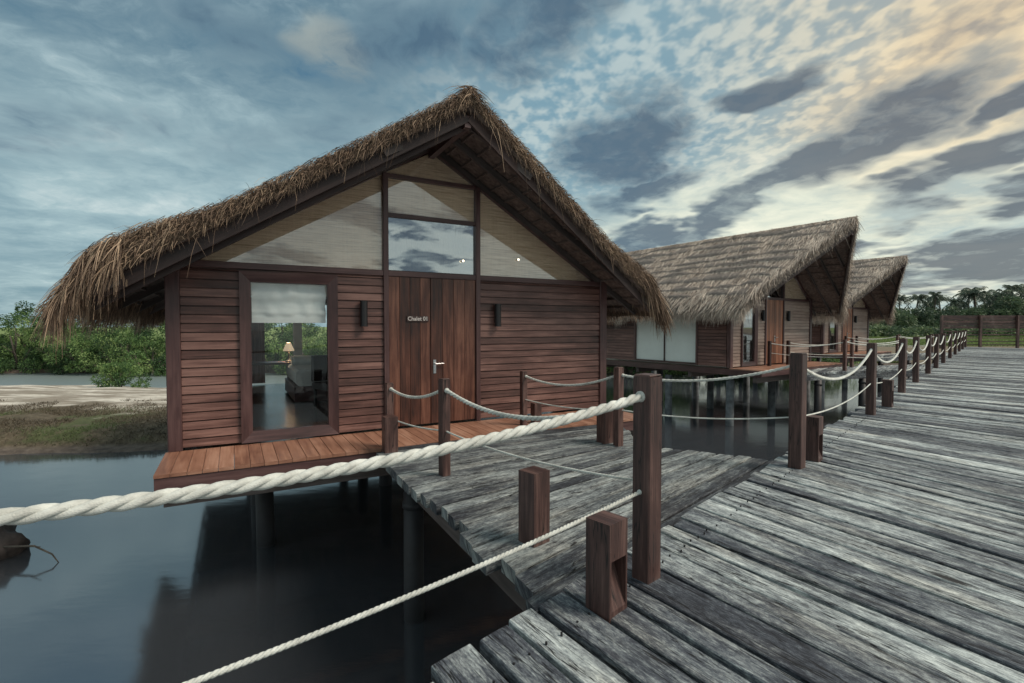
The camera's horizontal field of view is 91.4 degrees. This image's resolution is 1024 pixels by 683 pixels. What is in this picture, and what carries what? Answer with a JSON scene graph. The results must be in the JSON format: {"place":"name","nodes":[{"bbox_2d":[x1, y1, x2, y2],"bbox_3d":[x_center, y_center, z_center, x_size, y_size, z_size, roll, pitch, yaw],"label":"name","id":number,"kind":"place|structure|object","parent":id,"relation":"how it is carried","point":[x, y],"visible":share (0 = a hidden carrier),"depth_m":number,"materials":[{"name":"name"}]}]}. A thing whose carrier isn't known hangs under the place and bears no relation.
{"place":"outdoors","nodes":[
{"label":"outdoors","id":0,"kind":"place"},
{"bbox_2d":[0,372,897,682],"bbox_3d":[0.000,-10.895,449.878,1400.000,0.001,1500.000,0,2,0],"label":"water","id":1,"kind":"structure","parent":0,"point":[172,594],"depth_m":6.12,"materials":[{"name":"liquid"}]},
{"bbox_2d":[0,525,30,559],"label":"rock","id":2,"kind":"object","parent":1,"relation":"in","point":[10,535],"visible":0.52,"depth_m":6.61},
{"bbox_2d":[3,545,58,562],"bbox_3d":[-6.298,2.741,6.472,0.905,0.227,0.073,0,2,5],"label":"twig","id":3,"kind":"object","parent":1,"relation":"on","point":[35,546],"visible":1,"depth_m":6.47,"materials":[{"name":"wood"}]},
{"bbox_2d":[90,360,152,387],"bbox_3d":[-18.036,1.611,23.138,2.459,1.484,1.988,0,2,0],"label":"bush","id":4,"kind":"object","parent":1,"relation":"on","point":[117,372],"visible":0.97,"depth_m":22.98,"materials":[{"name":"green plant"}]},
{"bbox_2d":[402,491,423,624],"bbox_3d":[-1.020,3.020,5.216,0.218,2.940,0.224,0,2,0],"label":"support pile","id":5,"kind":"object","parent":1,"relation":"in","point":[413,555],"visible":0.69,"depth_m":5.11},
{"bbox_2d":[814,380,821,415],"bbox_3d":[9.200,2.669,15.070,0.218,3.030,0.224,0,2,0],"label":"support pile","id":6,"kind":"object","parent":1,"relation":"in","point":[817,395],"visible":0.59,"depth_m":14.96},
{"bbox_2d":[858,378,865,406],"bbox_3d":[10.900,2.653,15.590,0.218,3.030,0.224,0,2,0],"label":"support pile","id":7,"kind":"object","parent":1,"relation":"in","point":[862,394],"visible":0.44,"depth_m":15.48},
{"bbox_2d":[877,361,883,391],"bbox_3d":[17.050,2.418,23.166,0.218,3.030,0.224,0,2,0],"label":"support pile","id":8,"kind":"object","parent":1,"relation":"in","point":[879,387],"visible":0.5,"depth_m":23.07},
{"bbox_2d":[0,327,1023,454],"bbox_3d":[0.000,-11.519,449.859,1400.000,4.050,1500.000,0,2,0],"label":"ground","id":9,"kind":"structure","parent":0,"point":[69,396],"depth_m":14.85,"materials":[{"name":"sand"}]},
{"bbox_2d":[0,348,22,373],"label":"mangrove tree","id":10,"kind":"object","parent":9,"relation":"on","point":[11,356],"visible":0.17,"depth_m":33.23,"materials":[{"name":"green plant"}]},
{"bbox_2d":[0,314,28,348],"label":"mangrove tree","id":11,"kind":"object","parent":9,"relation":"on","point":[13,336],"visible":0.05,"depth_m":37.86,"materials":[{"name":"green plant"}]},
{"bbox_2d":[0,313,52,372],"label":"mangrove tree","id":12,"kind":"object","parent":9,"relation":"on","point":[5,361],"visible":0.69,"depth_m":32.38,"materials":[{"name":"green plant"}]},
{"bbox_2d":[0,300,62,360],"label":"mangrove tree","id":13,"kind":"object","parent":9,"relation":"on","point":[18,336],"visible":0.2,"depth_m":36.90,"materials":[{"name":"green plant"}]},
{"bbox_2d":[16,316,88,373],"bbox_3d":[-29.742,0.253,32.748,3.988,4.085,3.797,0,2,0],"label":"mangrove tree","id":14,"kind":"object","parent":9,"relation":"on","point":[33,365],"visible":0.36,"depth_m":31.90,"materials":[{"name":"green plant"}]},
{"bbox_2d":[25,316,95,360],"bbox_3d":[-33.514,-0.084,37.452,4.376,3.680,4.668,-1,2,-31],"label":"mangrove tree","id":15,"kind":"object","parent":9,"relation":"on","point":[56,334],"visible":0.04,"depth_m":36.59,"materials":[{"name":"green plant"}]},
{"bbox_2d":[43,331,118,374],"bbox_3d":[-27.516,0.760,32.209,3.834,2.936,4.089,1,2,30],"label":"mangrove tree","id":16,"kind":"object","parent":9,"relation":"on","point":[52,358],"visible":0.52,"depth_m":31.39,"materials":[{"name":"green plant"}]},
{"bbox_2d":[0,398,167,445],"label":"grass","id":17,"kind":"structure","parent":9,"relation":"on","point":[77,412],"depth_m":14.05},
{"bbox_2d":[66,320,130,361],"bbox_3d":[-29.670,-0.039,36.022,4.705,3.713,4.412,1,2,23],"label":"mangrove tree","id":18,"kind":"object","parent":9,"relation":"on","point":[96,332],"visible":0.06,"depth_m":35.35,"materials":[{"name":"green plant"}]},
{"bbox_2d":[67,326,161,373],"bbox_3d":[-25.395,0.697,32.299,4.346,3.486,4.771,0,2,15],"label":"mangrove tree","id":19,"kind":"object","parent":9,"relation":"on","point":[104,343],"visible":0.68,"depth_m":31.20,"materials":[{"name":"green plant"}]},
{"bbox_2d":[105,324,165,376],"bbox_3d":[-22.840,1.264,31.477,4.773,4.990,4.545,2,2,43],"label":"mangrove tree","id":20,"kind":"object","parent":9,"relation":"on","point":[152,359],"visible":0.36,"depth_m":30.80,"materials":[{"name":"green plant"}]},
{"bbox_2d":[115,322,165,362],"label":"mangrove tree","id":21,"kind":"object","parent":9,"relation":"on","point":[127,335],"visible":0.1,"depth_m":35.63,"materials":[{"name":"green plant"}]},
{"bbox_2d":[154,352,165,373],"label":"mangrove tree","id":22,"kind":"object","parent":9,"relation":"on","point":[161,362],"visible":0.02,"depth_m":30.63,"materials":[{"name":"green plant"}]},
{"bbox_2d":[265,338,274,360],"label":"mangrove tree","id":23,"kind":"object","parent":9,"relation":"on","point":[267,352],"visible":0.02,"depth_m":32.92,"materials":[{"name":"green plant"}]},
{"bbox_2d":[264,323,311,371],"bbox_3d":[-15.674,-0.039,32.411,5.099,4.199,5.438,1,2,17],"label":"mangrove tree","id":24,"kind":"object","parent":9,"relation":"on","point":[287,333],"visible":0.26,"depth_m":31.95,"materials":[{"name":"green plant"}]},
{"bbox_2d":[266,323,325,360],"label":"mangrove tree","id":25,"kind":"object","parent":9,"relation":"on","point":[284,329],"visible":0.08,"depth_m":36.09,"materials":[{"name":"green plant"}]},
{"bbox_2d":[269,323,326,374],"bbox_3d":[-13.632,0.357,32.423,3.954,3.940,3.765,0,2,-9],"label":"mangrove tree","id":26,"kind":"object","parent":9,"relation":"on","point":[306,332],"visible":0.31,"depth_m":31.59,"materials":[{"name":"green plant"}]},
{"bbox_2d":[302,333,326,354],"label":"mangrove tree","id":27,"kind":"object","parent":9,"relation":"on","point":[323,347],"visible":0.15,"depth_m":30.78,"materials":[{"name":"green plant"}]},
{"bbox_2d":[25,82,676,547],"bbox_3d":[-2.715,0.559,10.039,8.584,7.562,9.488,-1,2,-29],"label":"thatched hut","id":28,"kind":"object","parent":9,"relation":"on","point":[467,248],"visible":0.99,"depth_m":6.80,"materials":[{"name":"brown wood"}]},
{"bbox_2d":[252,361,290,378],"bbox_3d":[-5.330,0.781,10.953,0.950,0.660,0.600,-1,2,-29],"label":"side table","id":29,"kind":"object","parent":28,"relation":"on","point":[269,363],"visible":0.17,"depth_m":10.83,"materials":[{"name":"brown wood"}]},
{"bbox_2d":[283,343,293,361],"bbox_3d":[-4.952,0.236,11.089,0.240,0.420,0.240,-1,2,-29],"label":"table lamp","id":30,"kind":"object","parent":29,"relation":"on","point":[288,347],"visible":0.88,"depth_m":11.03,"materials":[{"name":"fabric"}]},
{"bbox_2d":[239,271,338,443],"bbox_3d":[-2.833,0.184,6.404,1.140,2.095,0.181,-1,2,-29],"label":"window","id":31,"kind":"structure","parent":28,"relation":"in","point":[286,302],"depth_m":6.37,"materials":[{"name":"brown wood"}]},
{"bbox_2d":[285,355,327,401],"bbox_3d":[-3.708,0.709,10.710,1.950,0.780,2.000,-1,2,-29],"label":"bed","id":32,"kind":"object","parent":28,"relation":"on","point":[298,385],"visible":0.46,"depth_m":9.58,"materials":[{"name":"fabric"}]},
{"bbox_2d":[311,355,326,406],"bbox_3d":[-3.215,0.710,9.048,0.580,0.920,0.560,1,2,38],"label":"chair","id":33,"kind":"object","parent":28,"relation":"on","point":[318,367],"visible":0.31,"depth_m":9.00,"materials":[{"name":"metal"}]},
{"bbox_2d":[385,382,393,415],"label":"rail post","id":34,"kind":"object","parent":28,"relation":"on","point":[389,402],"visible":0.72,"depth_m":5.96,"materials":[{"name":"brown wood"}]},
{"bbox_2d":[389,276,430,425],"bbox_3d":[-1.452,0.143,7.117,0.599,2.103,0.070,-1,2,-29],"label":"door","id":35,"kind":"structure","parent":28,"relation":"in","point":[409,297],"depth_m":7.11,"materials":[{"name":"brown wood"}]},
{"bbox_2d":[430,278,474,422],"bbox_3d":[-0.863,0.133,7.429,0.709,2.103,0.100,-1,2,-29],"label":"door","id":36,"kind":"structure","parent":28,"relation":"in","point":[452,302],"depth_m":7.43,"materials":[{"name":"brown wood"}]},
{"bbox_2d":[384,468,525,610],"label":"walkway beams","id":37,"kind":"structure","parent":28,"relation":"attached to","point":[502,581],"depth_m":3.33,"materials":[{"name":"grey wood"}]},
{"bbox_2d":[376,425,775,614],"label":"hut walkway","id":38,"kind":"structure","parent":37,"relation":"on","point":[472,498],"depth_m":4.50,"materials":[{"name":"grey wood"}]},
{"bbox_2d":[382,415,397,453],"bbox_3d":[-1.420,1.078,5.816,0.150,0.416,0.150,-1,2,-29],"label":"stump light","id":39,"kind":"object","parent":38,"relation":"on","point":[389,433],"visible":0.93,"depth_m":5.75,"materials":[{"name":"wood"}]},
{"bbox_2d":[438,378,450,476],"bbox_3d":[-0.660,0.934,4.881,0.088,1.150,0.088,-1,2,-40],"label":"rail post","id":40,"kind":"object","parent":38,"relation":"on","point":[444,423],"visible":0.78,"depth_m":4.84,"materials":[{"name":"brown wood"}]},
{"bbox_2d":[389,387,437,398],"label":"rope","id":41,"kind":"object","parent":40,"relation":"attached to","point":[413,397],"visible":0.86,"depth_m":5.40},
{"bbox_2d":[398,421,437,430],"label":"rope","id":42,"kind":"object","parent":40,"relation":"attached to","point":[417,426],"visible":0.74,"depth_m":5.37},
{"bbox_2d":[518,466,549,547],"bbox_3d":[0.150,1.117,3.396,0.150,0.494,0.150,-2,2,-43],"label":"stump light","id":43,"kind":"object","parent":38,"relation":"on","point":[533,502],"visible":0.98,"depth_m":3.35,"materials":[{"name":"wood"}]},
{"bbox_2d":[596,411,612,443],"bbox_3d":[1.170,1.064,6.286,0.150,0.416,0.150,-1,2,-29],"label":"stump light","id":44,"kind":"object","parent":38,"relation":"on","point":[604,428],"visible":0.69,"depth_m":6.23,"materials":[{"name":"wood"}]},
{"bbox_2d":[613,367,623,446],"bbox_3d":[1.300,0.891,6.111,0.090,1.160,0.090,-1,2,-32],"label":"rail post","id":45,"kind":"object","parent":38,"relation":"on","point":[618,391],"visible":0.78,"depth_m":6.07,"materials":[{"name":"brown wood"}]},
{"bbox_2d":[525,399,586,409],"bbox_3d":[0.735,0.851,6.719,0.018,0.095,1.667,-2,2,-43],"label":"rope","id":46,"kind":"object","parent":45,"relation":"attached to","point":[557,406],"visible":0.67,"depth_m":6.83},
{"bbox_2d":[525,375,613,385],"bbox_3d":[0.735,0.489,6.708,0.041,0.242,1.674,-2,2,-43],"label":"rope","id":47,"kind":"object","parent":45,"relation":"attached to","point":[579,384],"visible":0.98,"depth_m":6.64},
{"bbox_2d":[520,371,526,424],"bbox_3d":[0.170,0.928,7.332,0.085,0.990,0.085,-1,2,-29],"label":"rail post","id":48,"kind":"object","parent":28,"relation":"on","point":[523,395],"visible":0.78,"depth_m":7.29,"materials":[{"name":"brown wood"}]},
{"bbox_2d":[531,402,541,422],"bbox_3d":[0.360,1.075,7.487,0.120,0.312,0.120,-1,2,-29],"label":"stump light","id":49,"kind":"object","parent":28,"relation":"on","point":[536,409],"visible":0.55,"depth_m":7.44,"materials":[{"name":"wood"}]},
{"bbox_2d":[608,366,635,372],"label":"mangrove tree","id":50,"kind":"object","parent":9,"relation":"on","point":[627,368],"visible":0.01,"depth_m":31.43,"materials":[{"name":"green plant"}]},
{"bbox_2d":[632,367,687,375],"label":"mangrove tree","id":51,"kind":"object","parent":9,"relation":"on","point":[668,372],"visible":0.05,"depth_m":31.47,"materials":[{"name":"green plant"}]},
{"bbox_2d":[606,216,864,425],"bbox_3d":[7.173,0.034,18.872,7.219,7.726,10.489,-1,2,-35],"label":"thatched hut","id":52,"kind":"object","parent":9,"relation":"on","point":[737,303],"visible":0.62,"depth_m":16.44,"materials":[{"name":"plant"}]},
{"bbox_2d":[634,314,698,364],"bbox_3d":[5.247,-0.268,17.195,0.100,1.970,2.650,-1,2,-35],"label":"window","id":53,"kind":"structure","parent":52,"relation":"in","point":[683,347],"depth_m":17.10,"materials":[{"name":"white glass"}]},
{"bbox_2d":[740,303,758,366],"bbox_3d":[7.447,-0.277,15.809,0.913,2.095,0.181,-1,2,-35],"label":"window","id":54,"kind":"structure","parent":52,"relation":"in","point":[754,361],"depth_m":15.97,"materials":[{"name":"brown wood"}]},
{"bbox_2d":[767,341,771,365],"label":"rail post","id":55,"kind":"object","parent":52,"relation":"on","point":[769,353],"visible":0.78,"depth_m":15.99,"materials":[{"name":"brown wood"}]},
{"bbox_2d":[766,300,773,363],"bbox_3d":[8.488,-0.318,16.493,0.478,2.103,0.045,-1,2,-35],"label":"door","id":56,"kind":"structure","parent":52,"relation":"in","point":[770,303],"depth_m":16.48,"materials":[{"name":"orange wood"}]},
{"bbox_2d":[773,300,782,362],"bbox_3d":[8.940,-0.326,16.776,0.566,2.103,0.100,-1,2,-35],"label":"door","id":57,"kind":"structure","parent":52,"relation":"in","point":[778,304],"depth_m":16.77,"materials":[{"name":"orange wood"}]},
{"bbox_2d":[786,340,789,364],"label":"rail post","id":58,"kind":"object","parent":52,"relation":"on","point":[787,353],"visible":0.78,"depth_m":16.54,"materials":[{"name":"brown wood"}]},
{"bbox_2d":[692,255,911,390],"bbox_3d":[15.023,-0.217,26.968,7.219,7.726,10.489,-1,2,-35],"label":"thatched hut","id":59,"kind":"object","parent":9,"relation":"on","point":[874,293],"visible":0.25,"depth_m":23.94,"materials":[{"name":"plant"}]},
{"bbox_2d":[827,322,837,352],"bbox_3d":[15.316,-0.528,23.877,0.913,2.095,0.112,-1,2,-35],"label":"window","id":60,"kind":"structure","parent":59,"relation":"in","point":[836,324],"depth_m":24.07,"materials":[{"name":"brown wood"}]},
{"bbox_2d":[843,311,846,339],"bbox_3d":[16.338,-0.569,24.589,0.478,2.103,0.045,-1,2,-35],"label":"door","id":61,"kind":"structure","parent":59,"relation":"in","point":[844,325],"depth_m":24.60,"materials":[{"name":"orange wood"}]},
{"bbox_2d":[847,309,851,350],"bbox_3d":[16.790,-0.577,24.872,0.566,2.103,0.100,-1,2,-35],"label":"door","id":62,"kind":"structure","parent":59,"relation":"in","point":[849,327],"depth_m":24.87,"materials":[{"name":"orange wood"}]},
{"bbox_2d":[811,358,860,365],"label":"mangrove tree","id":63,"kind":"object","parent":9,"relation":"on","point":[829,360],"visible":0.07,"depth_m":30.94,"materials":[{"name":"green plant"}]},
{"bbox_2d":[896,294,912,309],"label":"palm tree","id":64,"kind":"object","parent":9,"relation":"on","point":[902,298],"visible":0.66,"depth_m":139.19,"materials":[{"name":"green plant"}]},
{"bbox_2d":[812,336,1023,362],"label":"field grass","id":65,"kind":"structure","parent":9,"relation":"on","point":[969,338],"depth_m":71.58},
{"bbox_2d":[906,294,932,310],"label":"palm tree","id":66,"kind":"object","parent":9,"relation":"on","point":[920,298],"visible":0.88,"depth_m":148.85,"materials":[{"name":"green plant"}]},
{"bbox_2d":[918,301,937,312],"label":"palm tree","id":67,"kind":"object","parent":9,"relation":"on","point":[925,305],"visible":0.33,"depth_m":153.92,"materials":[{"name":"green plant"}]},
{"bbox_2d":[921,292,951,309],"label":"palm tree","id":68,"kind":"object","parent":9,"relation":"on","point":[933,297],"visible":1,"depth_m":144.30,"materials":[{"name":"green plant"}]},
{"bbox_2d":[923,297,950,310],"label":"palm tree","id":69,"kind":"object","parent":9,"relation":"on","point":[940,300],"visible":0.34,"depth_m":149.59,"materials":[{"name":"green plant"}]},
{"bbox_2d":[869,294,1023,337],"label":"thicket","id":70,"kind":"object","parent":9,"relation":"on","point":[916,322],"visible":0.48,"depth_m":125.90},
{"bbox_2d":[943,298,967,312],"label":"palm tree","id":71,"kind":"object","parent":9,"relation":"on","point":[958,304],"visible":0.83,"depth_m":139.07,"materials":[{"name":"green plant"}]},
{"bbox_2d":[952,290,984,306],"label":"palm tree","id":72,"kind":"object","parent":9,"relation":"on","point":[965,294],"visible":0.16,"depth_m":148.91,"materials":[{"name":"green plant"}]},
{"bbox_2d":[957,286,992,308],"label":"palm tree","id":73,"kind":"object","parent":9,"relation":"on","point":[973,294],"visible":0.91,"depth_m":138.99,"materials":[{"name":"green plant"}]},
{"bbox_2d":[939,315,1023,348],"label":"timber fence","id":74,"kind":"object","parent":9,"relation":"on","point":[981,322],"visible":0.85,"depth_m":35.45,"materials":[{"name":"brown wood"}]},
{"bbox_2d":[983,288,1013,307],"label":"palm tree","id":75,"kind":"object","parent":9,"relation":"on","point":[994,293],"visible":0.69,"depth_m":138.12,"materials":[{"name":"green plant"}]},
{"bbox_2d":[1002,284,1023,294],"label":"palm tree","id":76,"kind":"object","parent":9,"relation":"on","point":[1005,286],"visible":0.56,"depth_m":138.82,"materials":[{"name":"green plant"}]},
{"bbox_2d":[0,0,1023,327],"label":"sky","id":77,"kind":"structure","parent":0,"point":[669,122],"materials":[{"name":"blue"}]},
{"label":"boardwalk beams","id":78,"kind":"structure","parent":0,"visible":0},
{"bbox_2d":[431,347,1023,682],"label":"boardwalk","id":79,"kind":"structure","parent":78,"relation":"on","point":[884,545],"depth_m":2.91,"materials":[{"name":"grey wood"}]},
{"bbox_2d":[586,510,627,622],"bbox_3d":[0.485,1.145,2.567,0.150,0.489,0.150,-2,2,-43],"label":"stump light","id":80,"kind":"object","parent":79,"relation":"on","point":[606,563],"visible":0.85,"depth_m":2.52,"materials":[{"name":"brown wood"}]},
{"bbox_2d":[632,373,661,584],"bbox_3d":[0.776,0.874,2.878,0.118,1.375,0.118,-1,2,-39],"label":"rail post","id":81,"kind":"object","parent":79,"relation":"on","point":[646,503],"visible":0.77,"depth_m":2.83,"materials":[{"name":"brown wood"}]},
{"bbox_2d":[0,391,644,525],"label":"rope","id":82,"kind":"object","parent":81,"relation":"attached to","point":[50,511],"visible":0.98,"depth_m":1.77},
{"bbox_2d":[182,490,641,682],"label":"rope","id":83,"kind":"object","parent":81,"relation":"attached to","point":[283,646],"visible":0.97,"depth_m":2.03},
{"bbox_2d":[444,388,632,420],"bbox_3d":[0.058,0.445,3.865,0.049,0.350,2.474,-1,2,-36],"label":"rope","id":84,"kind":"object","parent":81,"relation":"attached to","point":[498,413],"visible":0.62,"depth_m":4.06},
{"bbox_2d":[446,431,632,480],"bbox_3d":[0.058,0.845,3.878,0.018,0.155,2.466,-1,2,-36],"label":"rope","id":85,"kind":"object","parent":81,"relation":"attached to","point":[581,471],"visible":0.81,"depth_m":3.51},
{"bbox_2d":[788,353,806,469],"bbox_3d":[2.927,0.804,5.127,0.125,1.375,0.125,-1,2,-39],"label":"rail post","id":86,"kind":"object","parent":79,"relation":"on","point":[797,411],"visible":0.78,"depth_m":5.08,"materials":[{"name":"brown wood"}]},
{"bbox_2d":[621,365,788,381],"bbox_3d":[2.114,0.338,5.603,1.909,0.270,0.041,1,2,31],"label":"rope","id":87,"kind":"object","parent":86,"relation":"attached to","point":[724,378],"visible":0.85,"depth_m":5.48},
{"bbox_2d":[622,410,788,419],"bbox_3d":[2.114,0.813,5.618,1.903,0.130,0.018,1,2,31],"label":"rope","id":88,"kind":"object","parent":86,"relation":"attached to","point":[720,418],"visible":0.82,"depth_m":5.47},
{"bbox_2d":[806,415,822,462],"bbox_3d":[3.260,1.055,5.415,0.150,0.494,0.150,-2,2,-43],"label":"stump light","id":89,"kind":"object","parent":79,"relation":"on","point":[814,438],"visible":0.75,"depth_m":5.36,"materials":[{"name":"wood"}]},
{"bbox_2d":[807,364,932,380],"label":"hut walkway","id":90,"kind":"structure","parent":79,"relation":"attached to","point":[884,371],"depth_m":15.71,"materials":[{"name":"grey wood"}]},
{"bbox_2d":[842,340,846,373],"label":"rail post","id":91,"kind":"object","parent":90,"relation":"on","point":[844,362],"visible":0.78,"depth_m":15.44,"materials":[{"name":"brown wood"}]},
{"bbox_2d":[771,342,842,346],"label":"rope","id":92,"kind":"object","parent":91,"relation":"attached to","point":[807,346],"visible":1,"depth_m":15.72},
{"bbox_2d":[849,338,853,366],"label":"rail post","id":93,"kind":"object","parent":90,"relation":"on","point":[852,353],"visible":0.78,"depth_m":16.89,"materials":[{"name":"brown wood"}]},
{"bbox_2d":[865,343,876,414],"bbox_3d":[5.870,0.710,8.173,0.118,1.375,0.118,-2,3,-39],"label":"rail post","id":94,"kind":"object","parent":79,"relation":"on","point":[871,378],"visible":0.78,"depth_m":8.13,"materials":[{"name":"brown wood"}]},
{"bbox_2d":[806,383,870,415],"bbox_3d":[4.400,0.774,6.652,0.019,0.118,4.245,2,2,44],"label":"rope","id":95,"kind":"object","parent":94,"relation":"attached to","point":[839,404],"visible":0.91,"depth_m":6.42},
{"bbox_2d":[807,349,872,380],"bbox_3d":[4.400,0.321,6.638,0.049,0.345,4.254,2,2,44],"label":"rope","id":96,"kind":"object","parent":94,"relation":"attached to","point":[812,373],"visible":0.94,"depth_m":6.50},
{"bbox_2d":[881,379,893,406],"bbox_3d":[6.750,0.939,8.983,0.150,0.504,0.150,-2,2,-43],"label":"stump light","id":97,"kind":"object","parent":79,"relation":"on","point":[887,400],"visible":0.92,"depth_m":8.94,"materials":[{"name":"wood"}]},
{"bbox_2d":[898,339,906,392],"bbox_3d":[8.501,0.625,10.893,0.118,1.375,0.118,-2,3,-39],"label":"rail post","id":98,"kind":"object","parent":79,"relation":"on","point":[902,359],"visible":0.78,"depth_m":10.85,"materials":[{"name":"brown wood"}]},
{"bbox_2d":[877,343,903,362],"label":"rope","id":99,"kind":"object","parent":98,"relation":"attached to","point":[893,358],"visible":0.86,"depth_m":9.84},
{"bbox_2d":[877,352,953,360],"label":"hut walkway","id":100,"kind":"structure","parent":79,"relation":"attached to","point":[909,356],"depth_m":23.64,"materials":[{"name":"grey wood"}]},
{"bbox_2d":[895,335,898,354],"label":"rail post","id":101,"kind":"object","parent":100,"relation":"on","point":[897,345],"visible":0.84,"depth_m":23.55,"materials":[{"name":"brown wood"}]},
{"bbox_2d":[912,337,919,382],"bbox_3d":[10.361,0.565,12.825,0.118,1.375,0.118,-2,2,-39],"label":"rail post","id":102,"kind":"object","parent":79,"relation":"on","point":[915,368],"visible":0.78,"depth_m":12.78,"materials":[{"name":"brown wood"}]},
{"bbox_2d":[925,335,931,373],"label":"rail post","id":103,"kind":"object","parent":79,"relation":"on","point":[928,361],"visible":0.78,"depth_m":15.13,"materials":[{"name":"brown wood"}]},
{"bbox_2d":[933,334,938,367],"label":"rail post","id":104,"kind":"object","parent":79,"relation":"on","point":[936,357],"visible":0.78,"depth_m":17.18,"materials":[{"name":"brown wood"}]},
{"bbox_2d":[941,333,945,362],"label":"rail post","id":105,"kind":"object","parent":79,"relation":"on","point":[943,353],"visible":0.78,"depth_m":19.58,"materials":[{"name":"brown wood"}]},
{"bbox_2d":[948,332,951,357],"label":"rail post","id":106,"kind":"object","parent":79,"relation":"on","point":[950,348],"visible":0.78,"depth_m":22.47,"materials":[{"name":"brown wood"}]},
{"bbox_2d":[953,331,957,354],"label":"rail post","id":107,"kind":"object","parent":79,"relation":"on","point":[955,347],"visible":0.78,"depth_m":25.37,"materials":[{"name":"brown wood"}]},
{"bbox_2d":[958,331,960,351],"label":"rail post","id":108,"kind":"object","parent":79,"relation":"on","point":[959,345],"visible":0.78,"depth_m":28.27,"materials":[{"name":"brown wood"}]},
{"bbox_2d":[961,330,963,348],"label":"rail post","id":109,"kind":"object","parent":79,"relation":"on","point":[962,343],"visible":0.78,"depth_m":31.17,"materials":[{"name":"brown wood"}]},
{"bbox_2d":[964,330,966,346],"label":"rail post","id":110,"kind":"object","parent":79,"relation":"on","point":[965,340],"visible":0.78,"depth_m":34.17,"materials":[{"name":"brown wood"}]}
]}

